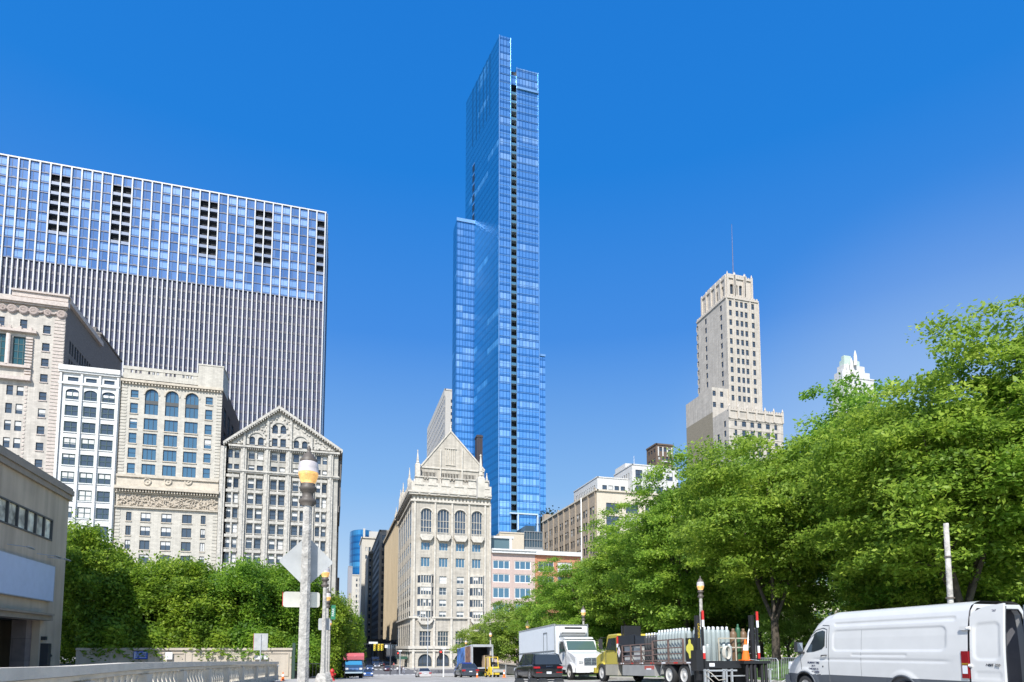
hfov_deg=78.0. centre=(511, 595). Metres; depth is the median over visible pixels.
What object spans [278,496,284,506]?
window
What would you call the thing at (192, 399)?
window
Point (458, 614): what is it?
window
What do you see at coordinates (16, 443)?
window
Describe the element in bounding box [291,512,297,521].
window
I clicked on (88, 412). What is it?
window
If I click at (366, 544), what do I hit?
pale street tower
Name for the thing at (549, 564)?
window
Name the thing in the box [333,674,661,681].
road
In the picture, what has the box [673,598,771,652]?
park tree
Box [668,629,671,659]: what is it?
gas cylinder
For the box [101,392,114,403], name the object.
window
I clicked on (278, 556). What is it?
window
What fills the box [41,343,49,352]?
window
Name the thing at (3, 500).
window
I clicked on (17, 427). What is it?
window
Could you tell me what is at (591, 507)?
window
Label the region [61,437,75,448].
window
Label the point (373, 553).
window
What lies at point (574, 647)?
refrigerated truck
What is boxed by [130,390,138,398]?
window
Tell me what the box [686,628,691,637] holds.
gas cylinder
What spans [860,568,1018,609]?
park tree
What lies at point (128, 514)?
window
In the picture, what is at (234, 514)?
window
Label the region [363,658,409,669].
side road
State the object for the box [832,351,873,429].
pinnacled tower
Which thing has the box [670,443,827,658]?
park tree
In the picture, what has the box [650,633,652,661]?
gas cylinder
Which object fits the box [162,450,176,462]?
window
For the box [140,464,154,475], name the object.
window
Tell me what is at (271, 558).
window
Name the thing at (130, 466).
window
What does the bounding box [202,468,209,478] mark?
window
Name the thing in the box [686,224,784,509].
stepped tower
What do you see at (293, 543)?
window
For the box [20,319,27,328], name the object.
window
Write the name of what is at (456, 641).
window
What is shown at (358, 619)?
garden tree
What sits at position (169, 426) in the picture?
window
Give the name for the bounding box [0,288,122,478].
ornate hotel building
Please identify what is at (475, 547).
window
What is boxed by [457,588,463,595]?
window
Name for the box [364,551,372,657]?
ornate cornice building
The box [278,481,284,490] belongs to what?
window
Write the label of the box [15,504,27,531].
window
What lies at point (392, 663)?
sidewalk side
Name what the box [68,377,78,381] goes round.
window
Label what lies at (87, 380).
window
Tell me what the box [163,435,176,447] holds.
window
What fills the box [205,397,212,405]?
window
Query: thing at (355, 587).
cream street tower
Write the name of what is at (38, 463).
window
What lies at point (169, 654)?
notice
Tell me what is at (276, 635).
garden shrub
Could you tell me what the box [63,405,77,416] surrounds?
window
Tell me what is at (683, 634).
gas cylinder
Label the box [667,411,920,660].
park tree
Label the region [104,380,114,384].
window
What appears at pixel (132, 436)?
window
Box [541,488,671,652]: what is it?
brown loft building
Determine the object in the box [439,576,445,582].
window
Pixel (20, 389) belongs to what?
window
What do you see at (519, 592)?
window
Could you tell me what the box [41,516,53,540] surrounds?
window
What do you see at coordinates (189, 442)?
window
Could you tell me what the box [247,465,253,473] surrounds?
window
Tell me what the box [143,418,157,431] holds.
window
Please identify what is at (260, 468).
window
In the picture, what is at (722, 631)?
gas cylinder
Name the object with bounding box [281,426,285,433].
window
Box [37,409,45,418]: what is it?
window
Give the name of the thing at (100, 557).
garden tree
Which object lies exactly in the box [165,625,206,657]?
garden shrub
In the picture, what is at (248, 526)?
window
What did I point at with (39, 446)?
window
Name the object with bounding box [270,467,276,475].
window
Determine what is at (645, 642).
gas cylinder
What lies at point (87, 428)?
window
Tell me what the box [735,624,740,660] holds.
gas cylinder
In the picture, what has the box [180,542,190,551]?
window
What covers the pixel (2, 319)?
window
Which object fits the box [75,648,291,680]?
garden wall
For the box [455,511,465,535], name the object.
window
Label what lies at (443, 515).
window
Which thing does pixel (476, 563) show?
window
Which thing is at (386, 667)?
parked car
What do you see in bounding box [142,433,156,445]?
window
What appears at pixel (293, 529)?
window
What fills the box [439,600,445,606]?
window
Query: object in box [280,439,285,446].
window
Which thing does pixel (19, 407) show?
window
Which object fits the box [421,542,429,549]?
window
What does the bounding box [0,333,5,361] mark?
window
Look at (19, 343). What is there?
window
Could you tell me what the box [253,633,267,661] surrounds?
road sign
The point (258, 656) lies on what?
notice
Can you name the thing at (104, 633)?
garden shrub
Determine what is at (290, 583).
garden tree
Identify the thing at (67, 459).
window
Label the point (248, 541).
window
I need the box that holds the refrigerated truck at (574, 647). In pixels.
[519,624,602,679]
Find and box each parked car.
[363,669,373,676]
[366,665,373,669]
[383,665,391,670]
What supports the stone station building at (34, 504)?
on the ground
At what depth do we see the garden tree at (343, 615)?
64.09 m
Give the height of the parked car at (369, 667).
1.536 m
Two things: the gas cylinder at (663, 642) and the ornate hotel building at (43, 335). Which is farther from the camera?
the ornate hotel building at (43, 335)
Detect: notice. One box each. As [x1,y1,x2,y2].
[165,652,172,658]
[254,655,267,658]
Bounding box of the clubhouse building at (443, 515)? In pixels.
[394,425,491,667]
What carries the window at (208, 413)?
in the arched club building at (176, 431)
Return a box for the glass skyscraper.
[452,35,545,535]
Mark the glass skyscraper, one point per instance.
(498, 381)
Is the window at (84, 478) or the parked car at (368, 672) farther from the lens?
the window at (84, 478)
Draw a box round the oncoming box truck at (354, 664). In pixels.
[342,653,364,677]
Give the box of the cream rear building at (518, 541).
[495,531,523,548]
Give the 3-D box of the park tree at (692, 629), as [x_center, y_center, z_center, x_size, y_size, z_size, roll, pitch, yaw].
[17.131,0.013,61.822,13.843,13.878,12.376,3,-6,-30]
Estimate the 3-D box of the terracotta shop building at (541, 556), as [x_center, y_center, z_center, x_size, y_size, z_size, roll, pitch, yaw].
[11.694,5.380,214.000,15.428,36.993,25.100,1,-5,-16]
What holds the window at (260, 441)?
in the gabled office building at (263, 505)
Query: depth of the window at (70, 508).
167.92 m
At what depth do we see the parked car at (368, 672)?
119.77 m
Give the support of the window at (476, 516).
in the clubhouse building at (443, 515)
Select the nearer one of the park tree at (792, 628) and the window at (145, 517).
the park tree at (792, 628)
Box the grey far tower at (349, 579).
[347,566,352,597]
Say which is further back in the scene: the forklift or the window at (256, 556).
the window at (256, 556)
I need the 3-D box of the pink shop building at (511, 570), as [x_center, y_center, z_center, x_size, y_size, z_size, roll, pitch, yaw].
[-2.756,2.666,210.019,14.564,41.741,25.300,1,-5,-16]
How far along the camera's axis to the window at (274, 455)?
183.30 m
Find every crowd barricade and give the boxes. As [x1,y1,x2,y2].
[749,658,778,681]
[781,657,794,681]
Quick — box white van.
[785,601,1023,681]
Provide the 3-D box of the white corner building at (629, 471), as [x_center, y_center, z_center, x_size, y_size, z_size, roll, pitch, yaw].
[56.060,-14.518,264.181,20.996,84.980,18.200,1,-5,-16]
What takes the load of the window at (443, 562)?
in the clubhouse building at (443, 515)
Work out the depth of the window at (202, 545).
176.19 m
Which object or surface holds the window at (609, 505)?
in the brown loft building at (560, 530)
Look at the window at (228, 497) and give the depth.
179.06 m
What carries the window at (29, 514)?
in the stone station building at (34, 504)
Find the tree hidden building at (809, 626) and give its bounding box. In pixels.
[756,584,838,656]
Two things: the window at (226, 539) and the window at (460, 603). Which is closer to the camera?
the window at (226, 539)
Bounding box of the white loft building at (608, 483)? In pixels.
[573,476,627,499]
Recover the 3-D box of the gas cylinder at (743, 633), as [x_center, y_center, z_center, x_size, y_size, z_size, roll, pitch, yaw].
[10.300,2.201,28.119,0.312,1.420,0.320,1,-5,-16]
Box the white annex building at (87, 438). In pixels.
[53,364,122,543]
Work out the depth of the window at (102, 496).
170.32 m
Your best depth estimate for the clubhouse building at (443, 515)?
195.10 m
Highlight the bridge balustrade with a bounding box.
[0,661,278,681]
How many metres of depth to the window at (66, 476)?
168.37 m
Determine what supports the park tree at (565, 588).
on the lawn
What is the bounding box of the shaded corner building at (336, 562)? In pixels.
[335,526,338,598]
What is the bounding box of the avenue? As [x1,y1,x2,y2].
[372,669,454,674]
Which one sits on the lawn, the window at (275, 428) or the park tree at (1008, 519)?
the park tree at (1008, 519)
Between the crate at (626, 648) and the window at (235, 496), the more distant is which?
the window at (235, 496)
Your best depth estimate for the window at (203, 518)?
176.84 m
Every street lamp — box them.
[297,446,318,681]
[315,567,330,681]
[326,588,332,681]
[328,617,331,671]
[489,630,491,654]
[579,606,588,676]
[697,576,706,676]
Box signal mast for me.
[369,642,390,674]
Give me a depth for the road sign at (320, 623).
27.99 m
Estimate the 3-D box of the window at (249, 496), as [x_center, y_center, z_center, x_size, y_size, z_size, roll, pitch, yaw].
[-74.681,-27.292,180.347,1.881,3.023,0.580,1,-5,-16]
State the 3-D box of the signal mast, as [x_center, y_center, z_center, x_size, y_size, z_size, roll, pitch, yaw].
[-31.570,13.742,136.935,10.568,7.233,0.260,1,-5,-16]
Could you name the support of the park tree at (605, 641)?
on the lawn
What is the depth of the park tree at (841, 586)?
53.89 m
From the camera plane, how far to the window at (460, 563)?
195.84 m
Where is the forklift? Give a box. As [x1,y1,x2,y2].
[484,656,498,676]
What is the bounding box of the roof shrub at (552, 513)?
[529,505,559,525]
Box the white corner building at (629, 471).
[613,463,677,492]
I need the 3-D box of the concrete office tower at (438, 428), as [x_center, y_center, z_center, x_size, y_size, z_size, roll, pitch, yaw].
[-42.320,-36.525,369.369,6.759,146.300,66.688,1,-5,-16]
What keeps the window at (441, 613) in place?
in the clubhouse building at (443, 515)
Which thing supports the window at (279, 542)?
in the gabled office building at (263, 505)
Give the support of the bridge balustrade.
on the sidewalk at (295, 680)
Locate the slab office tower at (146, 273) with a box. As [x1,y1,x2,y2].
[0,153,327,435]
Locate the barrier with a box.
[492,665,505,676]
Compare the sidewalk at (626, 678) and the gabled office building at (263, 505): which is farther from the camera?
the gabled office building at (263, 505)
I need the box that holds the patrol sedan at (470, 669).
[454,662,478,676]
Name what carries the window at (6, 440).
in the ornate hotel building at (43, 335)
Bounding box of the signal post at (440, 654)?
[439,648,445,676]
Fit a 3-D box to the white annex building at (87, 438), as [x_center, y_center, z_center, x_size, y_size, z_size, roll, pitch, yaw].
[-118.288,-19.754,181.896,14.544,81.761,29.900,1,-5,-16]
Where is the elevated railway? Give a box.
[361,639,385,660]
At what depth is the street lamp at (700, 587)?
33.74 m
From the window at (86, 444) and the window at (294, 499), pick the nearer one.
the window at (86, 444)
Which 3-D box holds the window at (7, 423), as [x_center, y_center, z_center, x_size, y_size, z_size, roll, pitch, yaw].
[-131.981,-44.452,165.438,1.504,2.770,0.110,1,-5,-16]
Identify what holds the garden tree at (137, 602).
on the garden bed
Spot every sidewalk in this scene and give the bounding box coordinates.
[113,676,315,681]
[406,667,454,669]
[431,674,785,681]
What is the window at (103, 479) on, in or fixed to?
in the white annex building at (87, 438)
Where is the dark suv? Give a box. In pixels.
[514,653,562,679]
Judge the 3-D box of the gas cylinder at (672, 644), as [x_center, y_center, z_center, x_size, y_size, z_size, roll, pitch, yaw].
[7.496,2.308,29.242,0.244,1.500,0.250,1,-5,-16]
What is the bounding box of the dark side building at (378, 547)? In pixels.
[371,530,387,659]
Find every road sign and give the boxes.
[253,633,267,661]
[280,540,331,583]
[282,592,319,607]
[318,618,329,629]
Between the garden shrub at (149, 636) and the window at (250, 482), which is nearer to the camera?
the garden shrub at (149, 636)
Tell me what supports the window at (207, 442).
in the arched club building at (176, 431)
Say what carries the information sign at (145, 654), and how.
attached to the garden wall at (281, 656)
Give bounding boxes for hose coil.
[722,646,730,658]
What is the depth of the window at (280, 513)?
182.54 m
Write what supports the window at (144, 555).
in the arched club building at (176, 431)
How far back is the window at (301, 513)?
184.07 m
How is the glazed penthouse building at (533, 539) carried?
on the ground
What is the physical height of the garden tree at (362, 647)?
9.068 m
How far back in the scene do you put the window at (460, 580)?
195.41 m
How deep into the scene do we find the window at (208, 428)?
179.19 m
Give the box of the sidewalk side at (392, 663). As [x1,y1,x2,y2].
[379,660,408,667]
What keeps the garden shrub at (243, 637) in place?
on the garden bed
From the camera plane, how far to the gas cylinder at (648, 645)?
31.43 m
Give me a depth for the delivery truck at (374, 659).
218.78 m
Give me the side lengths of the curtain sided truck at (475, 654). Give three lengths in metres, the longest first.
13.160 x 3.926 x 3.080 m
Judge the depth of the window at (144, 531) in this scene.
172.62 m
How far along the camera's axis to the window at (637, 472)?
256.74 m
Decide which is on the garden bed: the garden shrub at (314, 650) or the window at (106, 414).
the garden shrub at (314, 650)
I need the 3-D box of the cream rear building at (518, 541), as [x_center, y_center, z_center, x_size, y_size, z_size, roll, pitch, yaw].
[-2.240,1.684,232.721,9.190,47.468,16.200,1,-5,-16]
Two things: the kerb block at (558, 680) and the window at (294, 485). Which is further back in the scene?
the window at (294, 485)
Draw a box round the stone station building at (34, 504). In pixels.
[0,445,74,667]
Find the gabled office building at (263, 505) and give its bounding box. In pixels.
[216,405,342,596]
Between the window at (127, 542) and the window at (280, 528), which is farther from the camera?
the window at (280, 528)
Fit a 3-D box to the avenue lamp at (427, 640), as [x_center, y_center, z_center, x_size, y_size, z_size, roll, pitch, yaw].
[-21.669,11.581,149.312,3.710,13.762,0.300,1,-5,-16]
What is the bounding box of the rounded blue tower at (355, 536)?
[349,528,377,574]
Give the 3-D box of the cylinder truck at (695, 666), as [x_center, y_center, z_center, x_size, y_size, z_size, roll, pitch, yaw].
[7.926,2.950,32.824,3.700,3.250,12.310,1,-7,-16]
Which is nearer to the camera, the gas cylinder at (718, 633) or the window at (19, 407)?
the gas cylinder at (718, 633)
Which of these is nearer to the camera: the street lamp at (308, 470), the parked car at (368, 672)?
the street lamp at (308, 470)
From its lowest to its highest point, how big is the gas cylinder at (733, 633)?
1.420 m
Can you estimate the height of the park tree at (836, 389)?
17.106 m
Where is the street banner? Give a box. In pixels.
[329,604,335,619]
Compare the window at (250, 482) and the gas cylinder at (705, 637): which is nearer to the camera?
the gas cylinder at (705, 637)
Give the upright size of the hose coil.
0.578 m
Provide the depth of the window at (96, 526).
169.82 m
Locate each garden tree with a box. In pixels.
[60,509,151,663]
[60,537,153,661]
[90,550,219,632]
[142,549,251,646]
[191,551,311,630]
[236,552,322,642]
[273,588,358,678]
[318,591,364,677]
[335,632,366,677]
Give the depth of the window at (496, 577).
198.83 m
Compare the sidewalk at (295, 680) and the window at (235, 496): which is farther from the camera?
the window at (235, 496)
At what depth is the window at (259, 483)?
181.57 m
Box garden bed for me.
[59,657,296,677]
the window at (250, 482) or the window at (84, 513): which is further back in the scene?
the window at (250, 482)
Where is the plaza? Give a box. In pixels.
[432,673,453,675]
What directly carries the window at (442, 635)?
in the clubhouse building at (443, 515)
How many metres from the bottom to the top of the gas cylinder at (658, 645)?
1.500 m
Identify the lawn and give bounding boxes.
[478,658,794,680]
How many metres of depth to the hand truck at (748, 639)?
27.70 m
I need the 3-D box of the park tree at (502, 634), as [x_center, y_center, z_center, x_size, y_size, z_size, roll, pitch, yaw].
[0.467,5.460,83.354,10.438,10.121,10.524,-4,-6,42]
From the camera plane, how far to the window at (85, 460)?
169.96 m
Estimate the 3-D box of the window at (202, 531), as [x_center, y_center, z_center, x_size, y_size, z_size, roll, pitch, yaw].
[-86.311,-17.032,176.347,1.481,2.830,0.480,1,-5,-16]
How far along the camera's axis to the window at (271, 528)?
181.52 m
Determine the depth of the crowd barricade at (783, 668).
28.61 m
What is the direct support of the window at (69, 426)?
in the white annex building at (87, 438)
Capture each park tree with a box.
[449,622,512,674]
[479,599,545,662]
[508,576,585,640]
[524,556,639,640]
[573,501,695,633]
[590,440,766,632]
[595,619,660,649]
[616,534,715,632]
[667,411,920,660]
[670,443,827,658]
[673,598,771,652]
[750,595,823,658]
[766,295,1023,606]
[787,369,1023,610]
[788,386,1012,608]
[821,569,870,613]
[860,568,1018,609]
[876,294,1023,568]
[934,570,1023,607]
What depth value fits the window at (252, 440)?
182.10 m
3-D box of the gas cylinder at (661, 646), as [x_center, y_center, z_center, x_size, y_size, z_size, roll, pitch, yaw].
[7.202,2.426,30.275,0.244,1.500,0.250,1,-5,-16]
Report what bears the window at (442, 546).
in the clubhouse building at (443, 515)
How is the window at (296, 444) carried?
in the gabled office building at (263, 505)
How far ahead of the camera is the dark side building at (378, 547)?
321.06 m
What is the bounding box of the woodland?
[595,579,849,658]
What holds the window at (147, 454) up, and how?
in the arched club building at (176, 431)
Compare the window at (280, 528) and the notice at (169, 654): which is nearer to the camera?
the notice at (169, 654)
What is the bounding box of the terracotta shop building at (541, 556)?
[535,550,580,617]
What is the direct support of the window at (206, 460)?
in the arched club building at (176, 431)
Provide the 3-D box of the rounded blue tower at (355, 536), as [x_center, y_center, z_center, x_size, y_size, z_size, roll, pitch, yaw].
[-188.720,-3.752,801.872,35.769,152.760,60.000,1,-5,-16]
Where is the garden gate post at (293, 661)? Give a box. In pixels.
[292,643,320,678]
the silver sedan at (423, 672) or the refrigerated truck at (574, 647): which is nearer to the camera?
the refrigerated truck at (574, 647)
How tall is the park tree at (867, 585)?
16.137 m
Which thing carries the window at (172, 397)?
in the arched club building at (176, 431)
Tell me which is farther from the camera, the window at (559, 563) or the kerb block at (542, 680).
the window at (559, 563)
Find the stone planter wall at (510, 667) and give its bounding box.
[496,662,517,674]
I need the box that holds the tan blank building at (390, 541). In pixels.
[381,518,398,662]
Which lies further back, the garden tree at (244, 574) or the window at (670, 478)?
the window at (670, 478)
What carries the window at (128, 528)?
in the arched club building at (176, 431)
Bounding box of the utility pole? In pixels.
[943,523,954,603]
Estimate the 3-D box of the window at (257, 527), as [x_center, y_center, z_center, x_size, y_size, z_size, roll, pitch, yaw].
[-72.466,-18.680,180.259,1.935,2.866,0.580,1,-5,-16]
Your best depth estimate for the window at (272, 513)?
181.92 m
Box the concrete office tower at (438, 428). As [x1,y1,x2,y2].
[427,388,451,456]
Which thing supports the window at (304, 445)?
in the gabled office building at (263, 505)
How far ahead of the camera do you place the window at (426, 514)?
194.08 m
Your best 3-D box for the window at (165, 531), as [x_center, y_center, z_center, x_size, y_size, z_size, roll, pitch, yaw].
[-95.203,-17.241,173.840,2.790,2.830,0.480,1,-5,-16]
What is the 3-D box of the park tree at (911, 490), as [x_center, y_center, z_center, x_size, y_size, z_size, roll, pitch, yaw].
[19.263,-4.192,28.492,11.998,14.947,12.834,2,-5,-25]
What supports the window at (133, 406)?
in the arched club building at (176, 431)
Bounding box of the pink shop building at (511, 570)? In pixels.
[491,536,535,662]
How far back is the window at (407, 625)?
198.17 m
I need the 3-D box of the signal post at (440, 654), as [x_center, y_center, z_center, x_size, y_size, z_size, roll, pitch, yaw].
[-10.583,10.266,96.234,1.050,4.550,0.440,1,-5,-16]
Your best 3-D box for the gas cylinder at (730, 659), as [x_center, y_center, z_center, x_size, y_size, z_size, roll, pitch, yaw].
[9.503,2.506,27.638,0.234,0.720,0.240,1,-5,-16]
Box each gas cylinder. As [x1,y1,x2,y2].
[644,633,647,661]
[647,633,649,661]
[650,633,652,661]
[652,633,657,661]
[657,630,659,661]
[660,630,662,659]
[662,630,665,659]
[665,629,668,659]
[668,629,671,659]
[671,629,674,659]
[674,628,677,658]
[677,628,680,660]
[680,628,685,660]
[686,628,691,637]
[704,626,706,645]
[705,644,710,660]
[706,627,711,660]
[711,627,716,660]
[715,627,720,660]
[720,627,725,645]
[721,644,726,660]
[724,627,729,645]
[727,644,731,660]
[730,628,737,660]
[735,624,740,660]
[740,629,746,659]
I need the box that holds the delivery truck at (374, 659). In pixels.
[371,656,378,664]
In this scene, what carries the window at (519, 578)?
in the pink shop building at (511, 570)
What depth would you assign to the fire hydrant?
41.95 m
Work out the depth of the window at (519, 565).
201.10 m
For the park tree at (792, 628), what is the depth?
38.80 m
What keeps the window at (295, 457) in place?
in the gabled office building at (263, 505)
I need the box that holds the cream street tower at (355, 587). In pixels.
[351,574,359,620]
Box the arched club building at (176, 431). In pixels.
[114,363,238,569]
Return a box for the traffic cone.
[738,639,753,660]
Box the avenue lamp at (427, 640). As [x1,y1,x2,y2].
[413,615,427,667]
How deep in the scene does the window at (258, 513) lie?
180.86 m
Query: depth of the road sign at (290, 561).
12.41 m
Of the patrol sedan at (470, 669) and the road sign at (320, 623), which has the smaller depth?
the road sign at (320, 623)
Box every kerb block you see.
[528,678,537,681]
[538,678,547,681]
[553,678,563,681]
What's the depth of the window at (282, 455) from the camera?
183.93 m
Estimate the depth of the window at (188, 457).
177.23 m
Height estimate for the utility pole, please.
5.835 m
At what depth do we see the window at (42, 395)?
168.17 m
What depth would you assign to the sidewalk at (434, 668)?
181.78 m
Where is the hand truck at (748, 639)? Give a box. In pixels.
[747,628,758,660]
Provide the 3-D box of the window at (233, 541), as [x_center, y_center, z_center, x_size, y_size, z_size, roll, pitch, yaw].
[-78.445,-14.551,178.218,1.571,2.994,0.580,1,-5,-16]
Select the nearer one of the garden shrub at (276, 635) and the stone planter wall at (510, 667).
the garden shrub at (276, 635)
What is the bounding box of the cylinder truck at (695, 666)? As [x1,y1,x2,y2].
[594,610,772,681]
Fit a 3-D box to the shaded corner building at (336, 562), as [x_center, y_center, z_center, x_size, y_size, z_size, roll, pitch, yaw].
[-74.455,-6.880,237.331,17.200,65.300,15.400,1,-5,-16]
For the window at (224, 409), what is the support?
in the arched club building at (176, 431)
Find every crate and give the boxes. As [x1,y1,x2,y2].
[624,647,633,650]
[624,655,633,661]
[634,647,643,650]
[634,651,644,661]
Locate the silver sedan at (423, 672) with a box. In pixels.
[415,668,431,676]
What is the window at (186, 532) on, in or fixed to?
in the arched club building at (176, 431)
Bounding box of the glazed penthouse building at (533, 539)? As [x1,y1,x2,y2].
[517,526,543,550]
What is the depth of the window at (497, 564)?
199.17 m
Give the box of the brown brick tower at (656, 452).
[646,443,672,466]
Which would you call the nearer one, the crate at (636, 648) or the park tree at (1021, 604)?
the crate at (636, 648)
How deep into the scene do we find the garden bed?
56.34 m
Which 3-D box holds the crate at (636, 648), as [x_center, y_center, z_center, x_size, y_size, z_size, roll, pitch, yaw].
[6.746,2.789,32.601,0.640,0.260,0.880,1,-5,-16]
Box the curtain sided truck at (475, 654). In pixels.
[453,644,492,671]
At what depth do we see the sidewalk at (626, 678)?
43.33 m
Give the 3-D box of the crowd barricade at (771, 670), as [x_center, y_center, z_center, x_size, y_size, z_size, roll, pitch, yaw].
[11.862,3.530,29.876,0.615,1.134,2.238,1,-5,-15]
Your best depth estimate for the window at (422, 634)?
190.98 m
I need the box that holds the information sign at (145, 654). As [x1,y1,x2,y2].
[133,651,147,658]
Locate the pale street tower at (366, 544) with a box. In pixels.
[359,537,375,645]
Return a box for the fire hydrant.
[330,668,335,680]
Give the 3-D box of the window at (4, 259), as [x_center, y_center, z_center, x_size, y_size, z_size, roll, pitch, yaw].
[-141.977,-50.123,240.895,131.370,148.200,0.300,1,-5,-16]
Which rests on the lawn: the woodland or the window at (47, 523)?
the woodland
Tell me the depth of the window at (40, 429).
167.39 m
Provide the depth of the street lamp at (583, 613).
49.51 m
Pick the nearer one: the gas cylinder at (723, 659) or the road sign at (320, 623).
the gas cylinder at (723, 659)
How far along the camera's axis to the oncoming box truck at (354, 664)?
76.05 m
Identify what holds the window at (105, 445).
in the white annex building at (87, 438)
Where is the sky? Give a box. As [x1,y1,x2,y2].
[0,0,1023,604]
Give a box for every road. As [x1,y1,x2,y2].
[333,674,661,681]
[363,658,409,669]
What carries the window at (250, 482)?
in the gabled office building at (263, 505)
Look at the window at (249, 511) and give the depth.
180.29 m
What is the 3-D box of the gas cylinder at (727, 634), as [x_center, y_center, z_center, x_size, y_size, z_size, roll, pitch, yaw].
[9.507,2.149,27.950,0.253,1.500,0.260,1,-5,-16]
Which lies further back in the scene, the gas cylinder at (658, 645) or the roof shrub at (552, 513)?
the roof shrub at (552, 513)
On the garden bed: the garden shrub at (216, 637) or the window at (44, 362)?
the garden shrub at (216, 637)
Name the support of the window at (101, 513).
in the white annex building at (87, 438)
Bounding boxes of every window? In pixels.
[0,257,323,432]
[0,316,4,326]
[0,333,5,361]
[0,496,8,523]
[3,437,9,447]
[4,420,10,429]
[5,403,11,412]
[5,500,18,527]
[6,385,12,394]
[12,337,27,364]
[13,438,19,447]
[14,421,21,430]
[15,404,22,413]
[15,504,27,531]
[17,386,23,395]
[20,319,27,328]
[24,508,36,534]
[33,513,44,537]
[34,442,43,451]
[35,426,44,434]
[35,459,41,468]
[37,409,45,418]
[38,392,46,401]
[39,374,47,382]
[40,359,48,367]
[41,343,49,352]
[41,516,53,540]
[42,325,50,334]
[60,453,74,465]
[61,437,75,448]
[61,471,73,482]
[62,421,76,432]
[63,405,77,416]
[64,389,78,400]
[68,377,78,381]
[68,507,71,518]
[76,507,90,519]
[77,490,91,501]
[78,472,92,484]
[79,455,93,466]
[80,438,94,450]
[81,422,95,434]
[82,406,96,418]
[83,391,96,402]
[86,379,96,382]
[94,508,108,520]
[96,473,110,485]
[96,491,109,502]
[96,526,107,536]
[97,456,111,468]
[98,440,112,451]
[99,424,113,435]
[100,408,114,419]
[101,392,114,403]
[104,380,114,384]
[124,526,130,535]
[125,512,131,521]
[125,540,129,549]
[126,463,134,473]
[127,433,136,443]
[127,448,135,458]
[128,418,136,429]
[129,403,137,413]
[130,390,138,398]
[138,540,149,550]
[139,526,149,536]
[139,554,148,563]
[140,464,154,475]
[140,513,150,522]
[141,449,155,460]
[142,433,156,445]
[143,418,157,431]
[144,390,158,414]
[159,541,170,550]
[160,514,171,523]
[160,527,170,537]
[161,465,175,476]
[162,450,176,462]
[163,420,177,432]
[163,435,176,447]
[165,392,178,416]
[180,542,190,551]
[181,467,195,478]
[181,515,191,524]
[181,528,190,538]
[182,452,196,463]
[183,422,197,434]
[183,437,196,449]
[185,394,198,418]
[199,529,204,538]
[200,516,205,524]
[200,543,204,552]
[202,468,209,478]
[203,439,210,449]
[203,453,210,463]
[204,410,211,420]
[204,425,211,435]
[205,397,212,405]
[224,409,225,426]
[224,538,228,548]
[224,553,228,563]
[225,493,230,502]
[230,553,235,563]
[231,538,236,548]
[232,508,237,518]
[233,493,237,503]
[245,524,251,533]
[245,539,251,548]
[246,494,252,504]
[246,509,252,519]
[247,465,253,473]
[247,479,253,488]
[248,451,254,459]
[249,437,254,444]
[254,525,260,534]
[254,539,260,549]
[254,554,259,563]
[255,495,261,504]
[255,510,261,519]
[256,466,262,474]
[256,480,262,489]
[257,451,263,460]
[258,438,263,444]
[268,525,274,534]
[268,540,274,549]
[268,555,273,564]
[269,496,275,505]
[269,510,275,520]
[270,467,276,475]
[270,481,276,490]
[271,453,277,461]
[272,425,277,433]
[272,439,277,446]
[276,540,282,550]
[276,555,282,564]
[277,511,283,520]
[277,526,283,535]
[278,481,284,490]
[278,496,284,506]
[279,453,285,461]
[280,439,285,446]
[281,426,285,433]
[290,526,296,535]
[291,497,297,506]
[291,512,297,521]
[291,541,296,548]
[292,482,298,491]
[293,454,298,462]
[294,441,298,447]
[299,512,302,521]
[302,442,307,448]
[372,553,377,636]
[406,625,407,645]
[408,624,409,645]
[419,631,430,645]
[421,508,431,533]
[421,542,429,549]
[421,557,429,566]
[437,509,448,534]
[438,631,447,645]
[439,543,447,550]
[439,558,447,566]
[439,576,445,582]
[439,588,445,594]
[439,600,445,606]
[439,611,445,616]
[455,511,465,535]
[455,631,465,645]
[456,543,464,551]
[456,558,464,567]
[456,611,463,616]
[457,577,463,583]
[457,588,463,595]
[457,600,463,606]
[471,511,481,536]
[472,544,480,551]
[472,559,480,568]
[493,560,509,568]
[493,574,509,582]
[493,587,509,597]
[515,561,530,569]
[515,574,530,582]
[515,588,530,598]
[538,561,553,571]
[545,507,591,555]
[557,562,571,569]
[606,503,617,512]
[606,516,618,525]
[626,504,637,513]
[635,470,641,478]
[666,472,672,480]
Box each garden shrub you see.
[72,610,144,664]
[121,619,177,661]
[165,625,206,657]
[187,617,236,661]
[222,615,282,660]
[261,626,291,647]
[282,630,333,674]
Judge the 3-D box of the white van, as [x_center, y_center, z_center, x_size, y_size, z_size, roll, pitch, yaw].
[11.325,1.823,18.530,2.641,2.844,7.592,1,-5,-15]
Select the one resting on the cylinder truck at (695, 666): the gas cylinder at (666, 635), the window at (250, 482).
the gas cylinder at (666, 635)
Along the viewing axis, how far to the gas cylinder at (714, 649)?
27.64 m
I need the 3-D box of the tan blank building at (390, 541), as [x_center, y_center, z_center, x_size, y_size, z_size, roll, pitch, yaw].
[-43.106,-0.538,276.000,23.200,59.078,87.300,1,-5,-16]
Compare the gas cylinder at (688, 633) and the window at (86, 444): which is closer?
the gas cylinder at (688, 633)
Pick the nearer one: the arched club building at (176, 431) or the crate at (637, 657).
the crate at (637, 657)
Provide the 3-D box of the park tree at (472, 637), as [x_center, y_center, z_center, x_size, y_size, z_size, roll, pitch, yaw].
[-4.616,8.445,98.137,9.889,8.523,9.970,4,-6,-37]

